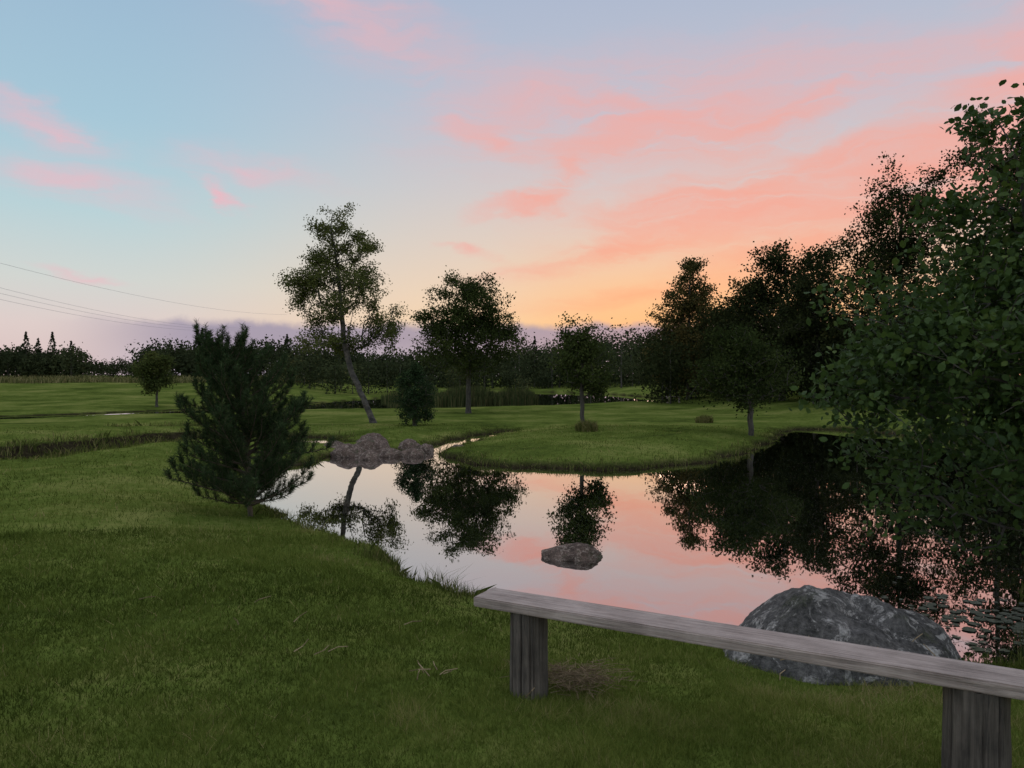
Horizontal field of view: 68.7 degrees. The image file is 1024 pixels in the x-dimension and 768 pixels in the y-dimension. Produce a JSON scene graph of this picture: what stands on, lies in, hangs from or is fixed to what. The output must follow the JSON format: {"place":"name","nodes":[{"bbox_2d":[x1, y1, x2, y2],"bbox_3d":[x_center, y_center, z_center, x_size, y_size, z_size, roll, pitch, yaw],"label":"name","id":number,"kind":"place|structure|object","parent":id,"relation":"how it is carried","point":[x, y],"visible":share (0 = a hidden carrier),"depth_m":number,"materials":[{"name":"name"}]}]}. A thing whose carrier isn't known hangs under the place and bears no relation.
{"place":"outdoors","nodes":[
{"label":"outdoors","id":0,"kind":"place"},
{"bbox_2d":[0,263,286,330],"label":"power line","id":1,"kind":"object","parent":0,"point":[107,312],"visible":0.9,"depth_m":138.94,"materials":[{"name":"black metal"}]},
{"bbox_2d":[0,374,327,382],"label":"crop field","id":2,"kind":"structure","parent":0,"point":[62,379],"depth_m":81.39,"materials":[{"name":"green plant"}]},
{"bbox_2d":[0,375,1023,767],"bbox_3d":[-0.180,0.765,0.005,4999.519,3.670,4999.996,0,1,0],"label":"grass ground","id":3,"kind":"structure","parent":0,"point":[36,399],"depth_m":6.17,"materials":[{"name":"green plant"}]},
{"bbox_2d":[128,350,183,406],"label":"willow tree","id":4,"kind":"object","parent":3,"relation":"on","point":[149,370],"visible":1,"depth_m":45.58,"materials":[{"name":"green plant"}]},
{"bbox_2d":[160,319,339,516],"bbox_3d":[-3.367,0.435,9.599,2.138,2.594,1.990,0,1,0],"label":"pine tree","id":5,"kind":"object","parent":3,"relation":"on","point":[270,467],"visible":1,"depth_m":9.39,"materials":[{"name":"green plant"}]},
{"bbox_2d":[0,317,661,393],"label":"distant forest","id":6,"kind":"object","parent":3,"relation":"on","point":[529,368],"visible":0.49,"depth_m":109.46,"materials":[{"name":"green plant"}]},
{"bbox_2d":[324,441,343,447],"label":"bank rock","id":7,"kind":"object","parent":3,"relation":"on","point":[336,444],"visible":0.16,"depth_m":19.68,"materials":[{"name":"grey stone"}]},
{"bbox_2d":[273,202,410,422],"bbox_3d":[-6.533,-2.739,28.962,5.306,8.700,4.696,0,1,0],"label":"birch tree","id":8,"kind":"object","parent":3,"relation":"on","point":[342,343],"visible":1,"depth_m":28.75,"materials":[{"name":"green plant"}]},
{"bbox_2d":[330,443,366,457],"bbox_3d":[-4.122,1.792,18.909,0.900,0.610,0.788,0,1,0],"label":"bank rock","id":9,"kind":"object","parent":3,"relation":"on","point":[347,450],"visible":0.6,"depth_m":18.66,"materials":[{"name":"grey stone"}]},
{"bbox_2d":[356,433,387,441],"bbox_3d":[-3.869,1.768,20.811,0.998,0.851,0.855,0,1,0],"label":"bank rock","id":10,"kind":"object","parent":3,"relation":"on","point":[377,436],"visible":0.2,"depth_m":20.69,"materials":[{"name":"grey stone"}]},
{"bbox_2d":[355,437,390,451],"bbox_3d":[-3.604,1.760,19.683,0.840,0.746,1.324,0,1,34],"label":"bank rock","id":11,"kind":"object","parent":3,"relation":"on","point":[372,443],"visible":0.34,"depth_m":19.35,"materials":[{"name":"grey stone"}]},
{"bbox_2d":[398,439,420,449],"bbox_3d":[-2.732,1.768,20.233,0.670,0.580,0.686,0,1,10],"label":"bank rock","id":12,"kind":"object","parent":3,"relation":"on","point":[408,443],"visible":0.44,"depth_m":19.98,"materials":[{"name":"grey stone"}]},
{"bbox_2d":[387,360,439,425],"bbox_3d":[-3.551,0.366,27.083,1.611,2.531,1.776,0,1,-41],"label":"juniper bush","id":13,"kind":"object","parent":3,"relation":"on","point":[414,399],"visible":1,"depth_m":26.80,"materials":[{"name":"green plant"}]},
{"bbox_2d":[418,443,433,451],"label":"bank rock","id":14,"kind":"object","parent":3,"relation":"on","point":[425,447],"visible":0.57,"depth_m":19.86,"materials":[{"name":"grey stone"}]},
{"bbox_2d":[407,265,529,412],"bbox_3d":[-2.243,-2.266,39.503,6.588,7.704,5.997,0,1,0],"label":"oak tree","id":15,"kind":"object","parent":3,"relation":"on","point":[464,321],"visible":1,"depth_m":38.73,"materials":[{"name":"green plant"}]},
{"bbox_2d":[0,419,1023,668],"bbox_3d":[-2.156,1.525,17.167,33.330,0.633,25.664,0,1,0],"label":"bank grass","id":16,"kind":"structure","parent":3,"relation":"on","point":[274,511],"depth_m":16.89,"materials":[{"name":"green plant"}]},
{"bbox_2d":[139,596,935,696],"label":"fallen twigs","id":17,"kind":"object","parent":3,"relation":"on","point":[422,668],"visible":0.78,"depth_m":4.24,"materials":[{"name":"wood"}]},
{"bbox_2d":[499,653,647,698],"bbox_3d":[0.321,1.534,3.970,0.774,0.053,0.582,0,1,0],"label":"dry grass patch","id":18,"kind":"object","parent":3,"relation":"on","point":[561,675],"visible":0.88,"depth_m":3.93,"materials":[{"name":"plant"}]},
{"bbox_2d":[547,311,617,423],"bbox_3d":[2.213,-0.422,23.953,2.528,3.861,2.240,0,1,-28],"label":"young oak tree","id":19,"kind":"object","parent":3,"relation":"on","point":[576,360],"visible":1,"depth_m":23.75,"materials":[{"name":"green plant"}]},
{"bbox_2d":[574,418,597,431],"bbox_3d":[2.361,1.253,23.671,0.846,0.487,0.970,0,1,0],"label":"grass tuft","id":20,"kind":"object","parent":3,"relation":"on","point":[588,426],"visible":0.95,"depth_m":23.42,"materials":[{"name":"green plant"}]},
{"bbox_2d":[639,254,719,398],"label":"aspen tree","id":21,"kind":"object","parent":3,"relation":"on","point":[689,303],"visible":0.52,"depth_m":55.41,"materials":[{"name":"green plant"}]},
{"bbox_2d":[693,413,714,422],"bbox_3d":[7.727,1.356,29.990,0.928,0.412,0.995,0,1,0],"label":"grass tuft","id":22,"kind":"object","parent":3,"relation":"on","point":[702,418],"visible":0.95,"depth_m":29.83,"materials":[{"name":"green plant"}]},
{"bbox_2d":[683,300,760,399],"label":"alder tree","id":23,"kind":"object","parent":3,"relation":"on","point":[714,317],"visible":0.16,"depth_m":48.40,"materials":[{"name":"green plant"}]},
{"bbox_2d":[677,321,813,435],"bbox_3d":[7.237,-0.181,23.215,3.985,3.640,3.182,0,1,19],"label":"maple tree","id":24,"kind":"object","parent":3,"relation":"on","point":[738,365],"visible":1,"depth_m":22.83,"materials":[{"name":"green plant"}]},
{"bbox_2d":[474,588,1023,767],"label":"wooden bench","id":25,"kind":"object","parent":3,"relation":"on","point":[976,721],"visible":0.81,"depth_m":3.12,"materials":[{"name":"grey wood"}]},
{"bbox_2d":[703,236,851,400],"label":"alder tree","id":26,"kind":"object","parent":3,"relation":"on","point":[755,291],"visible":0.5,"depth_m":44.95,"materials":[{"name":"green plant"}]},
{"bbox_2d":[757,264,864,403],"bbox_3d":[16.421,-2.617,40.084,6.139,7.447,6.472,0,1,0],"label":"alder tree","id":27,"kind":"object","parent":3,"relation":"on","point":[813,338],"visible":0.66,"depth_m":39.50,"materials":[{"name":"green plant"}]},
{"bbox_2d":[626,260,1021,407],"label":"woodland edge","id":28,"kind":"object","parent":3,"relation":"on","point":[666,373],"visible":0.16,"depth_m":49.58,"materials":[{"name":"green plant"}]},
{"bbox_2d":[723,585,961,686],"bbox_3d":[2.137,2.031,4.796,1.708,1.484,1.214,0,1,0],"label":"boulder","id":29,"kind":"object","parent":3,"relation":"on","point":[827,613],"visible":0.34,"depth_m":4.61,"materials":[{"name":"stone"}]},
{"bbox_2d":[819,151,977,404],"bbox_3d":[18.540,-5.027,35.684,6.917,12.148,6.787,0,1,-26],"label":"alder tree","id":30,"kind":"object","parent":3,"relation":"on","point":[884,252],"visible":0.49,"depth_m":35.52,"materials":[{"name":"green plant"}]},
{"bbox_2d":[788,79,1023,567],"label":"alder shrub","id":31,"kind":"object","parent":3,"relation":"on","point":[932,348],"visible":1,"depth_m":6.08,"materials":[{"name":"green plant"}]},
{"bbox_2d":[905,103,1023,395],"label":"alder tree","id":32,"kind":"object","parent":3,"relation":"on","point":[992,166],"visible":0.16,"depth_m":32.77,"materials":[{"name":"green plant"}]},
{"bbox_2d":[975,179,1023,373],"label":"alder tree","id":33,"kind":"object","parent":3,"relation":"on","point":[1008,228],"visible":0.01,"depth_m":34.75,"materials":[{"name":"green plant"}]},
{"bbox_2d":[0,392,1023,665],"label":"pond water","id":34,"kind":"structure","parent":0,"point":[734,540],"depth_m":9.88,"materials":[{"name":"clear liquid"}]},
{"bbox_2d":[358,450,378,459],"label":"bank rock","id":35,"kind":"object","parent":34,"relation":"in","point":[370,455],"visible":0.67,"depth_m":18.12,"materials":[{"name":"grey stone"}]},
{"bbox_2d":[376,448,401,456],"bbox_3d":[-3.085,1.779,18.946,0.730,0.338,0.672,1,1,45],"label":"bank rock","id":36,"kind":"object","parent":34,"relation":"in","point":[388,452],"visible":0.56,"depth_m":18.73,"materials":[{"name":"grey stone"}]},
{"bbox_2d":[400,448,425,456],"bbox_3d":[-2.513,1.783,18.927,0.675,0.331,0.568,0,1,0],"label":"bank rock","id":37,"kind":"object","parent":34,"relation":"in","point":[414,452],"visible":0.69,"depth_m":18.73,"materials":[{"name":"grey stone"}]},
{"bbox_2d":[541,542,602,560],"bbox_3d":[0.670,1.973,8.327,0.713,0.394,0.566,0,1,-29],"label":"pond stone","id":38,"kind":"object","parent":34,"relation":"in","point":[576,551],"visible":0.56,"depth_m":8.23,"materials":[{"name":"grey stone"}]},
{"bbox_2d":[380,384,1023,653],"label":"reed bed","id":39,"kind":"object","parent":34,"relation":"on","point":[455,396],"visible":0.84,"depth_m":54.14,"materials":[{"name":"green plant"}]},
{"bbox_2d":[881,576,1023,663],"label":"lily pads","id":40,"kind":"object","parent":34,"relation":"on","point":[1018,627],"visible":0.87,"depth_m":6.21,"materials":[{"name":"green plant"}]},
{"bbox_2d":[0,0,1023,375],"label":"sky","id":41,"kind":"structure","parent":0,"point":[572,153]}
]}

